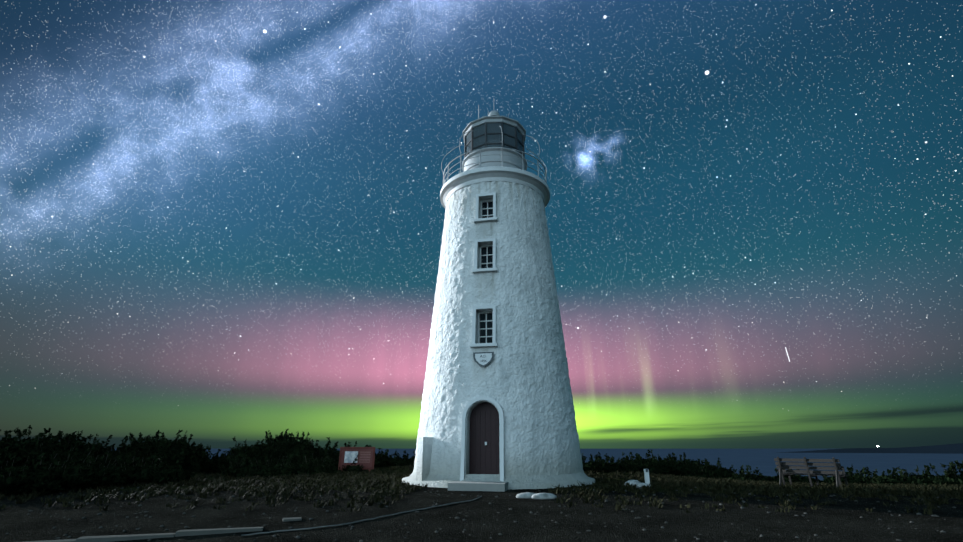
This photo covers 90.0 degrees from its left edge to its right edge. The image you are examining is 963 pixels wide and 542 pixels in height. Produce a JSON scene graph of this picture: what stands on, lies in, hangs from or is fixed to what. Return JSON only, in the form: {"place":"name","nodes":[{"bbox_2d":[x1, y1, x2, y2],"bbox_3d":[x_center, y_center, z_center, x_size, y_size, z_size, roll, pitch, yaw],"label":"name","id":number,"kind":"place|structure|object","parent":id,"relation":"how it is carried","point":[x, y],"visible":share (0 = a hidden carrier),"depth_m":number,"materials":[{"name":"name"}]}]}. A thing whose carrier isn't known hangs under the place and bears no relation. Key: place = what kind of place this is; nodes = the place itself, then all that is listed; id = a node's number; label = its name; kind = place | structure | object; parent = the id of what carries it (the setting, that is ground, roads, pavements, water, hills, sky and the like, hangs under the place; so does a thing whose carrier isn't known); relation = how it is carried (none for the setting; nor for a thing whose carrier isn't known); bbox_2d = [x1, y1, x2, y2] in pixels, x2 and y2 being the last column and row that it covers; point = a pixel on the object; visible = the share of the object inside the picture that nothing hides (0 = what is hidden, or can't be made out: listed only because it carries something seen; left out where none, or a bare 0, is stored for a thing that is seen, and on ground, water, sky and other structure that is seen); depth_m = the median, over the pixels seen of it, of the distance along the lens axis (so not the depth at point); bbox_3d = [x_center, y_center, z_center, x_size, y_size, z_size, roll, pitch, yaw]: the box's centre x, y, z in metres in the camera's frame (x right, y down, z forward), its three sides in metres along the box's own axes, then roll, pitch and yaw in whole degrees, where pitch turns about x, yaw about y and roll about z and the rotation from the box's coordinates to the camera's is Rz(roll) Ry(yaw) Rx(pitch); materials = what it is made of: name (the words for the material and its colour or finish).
{"place":"outdoors","nodes":[
{"label":"outdoors","id":0,"kind":"place"},
{"bbox_2d":[0,449,962,541],"bbox_3d":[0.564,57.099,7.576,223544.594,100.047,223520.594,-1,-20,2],"label":"terrain","id":1,"kind":"structure","parent":0,"point":[841,521],"depth_m":8.20,"materials":[{"name":"gravel"},{"name":"soil"},{"name":"grass"}]},
{"bbox_2d":[25,517,301,541],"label":"concrete kerb","id":2,"kind":"structure","parent":1,"relation":"on","point":[113,538],"depth_m":6.80,"materials":[{"name":"grey concrete"}]},
{"bbox_2d":[338,447,374,470],"bbox_3d":[-5.434,8.346,20.961,1.500,1.290,0.080,6,-21,-16],"label":"sign frame","id":3,"kind":"object","parent":1,"relation":"on","point":[368,468],"visible":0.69,"depth_m":21.02,"materials":[{"name":"red wood"}]},
{"bbox_2d":[341,449,372,466],"bbox_3d":[-5.431,8.169,21.014,1.316,0.736,0.012,6,-21,-16],"label":"information sign","id":4,"kind":"object","parent":3,"relation":"in","point":[364,457],"visible":0.86,"depth_m":21.02,"materials":[{"name":"brown wood"}]},
{"bbox_2d":[241,496,481,535],"bbox_3d":[-1.536,4.270,8.496,0.471,0.197,5.113,-17,-26,39],"label":"ground cable","id":5,"kind":"object","parent":1,"relation":"on","point":[352,522],"visible":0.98,"depth_m":7.57,"materials":[{"name":"grey plastic"}]},
{"bbox_2d":[448,481,507,491],"bbox_3d":[-0.074,5.533,12.326,1.450,0.220,0.700,-4,-21,10],"label":"doorstep","id":6,"kind":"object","parent":1,"relation":"on","point":[476,486],"depth_m":12.03,"materials":[{"name":"concrete"}]},
{"bbox_2d":[6,485,955,541],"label":"loose stones","id":7,"kind":"object","parent":1,"relation":"on","point":[436,531],"visible":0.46,"depth_m":8.19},
{"bbox_2d":[0,425,962,494],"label":"shrub","id":8,"kind":"object","parent":1,"relation":"on","point":[43,475],"depth_m":18.01,"materials":[{"name":"green plant"}]},
{"bbox_2d":[0,464,962,514],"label":"grass tufts","id":9,"kind":"object","parent":1,"relation":"on","point":[805,489],"visible":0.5,"depth_m":11.71,"materials":[{"name":"plant"}]},
{"bbox_2d":[413,181,583,475],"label":"lighthouse tower","id":10,"kind":"structure","parent":1,"relation":"on","point":[522,378],"depth_m":14.84,"materials":[{"name":"white paint"}]},
{"bbox_2d":[416,437,432,480],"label":"buttress","id":11,"kind":"structure","parent":10,"relation":"attached to","point":[424,449],"depth_m":13.76,"materials":[{"name":"white paint"}]},
{"bbox_2d":[460,192,503,481],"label":"window frames and sills","id":12,"kind":"structure","parent":10,"relation":"attached to","point":[477,219],"depth_m":14.78,"materials":[{"name":"white paint"}]},
{"bbox_2d":[469,402,498,473],"bbox_3d":[0.110,4.789,13.620,0.920,2.090,0.012,-4,-21,10],"label":"door leaf","id":13,"kind":"object","parent":12,"relation":"attached to","point":[484,428],"visible":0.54,"depth_m":13.63,"materials":[{"name":"brown wood"}]},
{"bbox_2d":[480,202,492,342],"bbox_3d":[0.185,-0.075,15.821,0.520,5.220,0.348,-4,-21,10],"label":"window glass","id":14,"kind":"object","parent":12,"relation":"in","point":[489,315],"depth_m":15.88,"materials":[{"name":"black glass"}]},
{"bbox_2d":[473,352,493,366],"bbox_3d":[0.056,2.599,14.127,0.620,0.446,0.040,-4,-21,10],"label":"date plaque","id":15,"kind":"object","parent":10,"relation":"attached to","point":[479,360],"visible":1,"depth_m":14.14,"materials":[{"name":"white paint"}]},
{"bbox_2d":[440,166,549,208],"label":"gallery cornice","id":16,"kind":"structure","parent":10,"relation":"on","point":[539,185],"depth_m":17.05,"materials":[{"name":"white paint"}]},
{"bbox_2d":[441,126,546,184],"bbox_3d":[0.522,-3.986,19.123,4.207,2.259,4.206,-1,-20,2],"label":"gallery railing","id":17,"kind":"object","parent":16,"relation":"on","point":[522,164],"visible":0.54,"depth_m":17.49,"materials":[{"name":"white metal"}]},
{"bbox_2d":[462,116,526,171],"bbox_3d":[0.522,-4.606,19.350,2.600,3.580,2.600,-1,-20,2],"label":"lantern","id":18,"kind":"object","parent":16,"relation":"on","point":[495,160],"depth_m":18.43,"materials":[{"name":"white metal"}]},
{"bbox_2d":[478,105,508,118],"bbox_3d":[0.460,-6.493,20.101,1.311,1.700,1.022,-1,-20,2],"label":"lantern vent and aerials","id":19,"kind":"object","parent":18,"relation":"on","point":[493,113],"visible":0.4,"depth_m":19.79,"materials":[{"name":"white metal"}]},
{"bbox_2d":[464,122,524,157],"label":"lantern glazing bars","id":20,"kind":"object","parent":18,"relation":"attached to","point":[486,143],"visible":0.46,"depth_m":18.51,"materials":[{"name":"black metal"}]},
{"bbox_2d":[402,472,594,489],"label":"tower plinth","id":21,"kind":"structure","parent":1,"relation":"on","point":[517,481],"depth_m":12.93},
{"bbox_2d":[516,480,649,498],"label":"rocks","id":22,"kind":"object","parent":1,"relation":"on","point":[548,495],"visible":0.88,"depth_m":10.21,"materials":[{"name":"grey stone"}]},
{"bbox_2d":[644,469,649,484],"bbox_3d":[4.741,5.923,13.777,0.100,0.480,0.119,3,-20,-9],"label":"marker post","id":23,"kind":"object","parent":1,"relation":"on","point":[646,476],"visible":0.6,"depth_m":13.77,"materials":[{"name":"white paint"}]},
{"bbox_2d":[774,457,848,488],"bbox_3d":[9.658,5.966,14.145,0.948,0.938,1.700,16,-25,-36],"label":"timber bench","id":24,"kind":"object","parent":1,"relation":"on","point":[811,470],"visible":0.94,"depth_m":14.11,"materials":[{"name":"wood"}]},
{"bbox_2d":[0,0,962,448],"label":"sky","id":25,"kind":"structure","parent":0,"point":[221,221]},
{"bbox_2d":[775,443,962,453],"bbox_3d":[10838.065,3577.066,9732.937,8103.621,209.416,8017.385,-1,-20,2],"label":"headland","id":26,"kind":"structure","parent":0,"point":[949,449],"depth_m":10215.78,"materials":[{"name":"black"}]}
]}

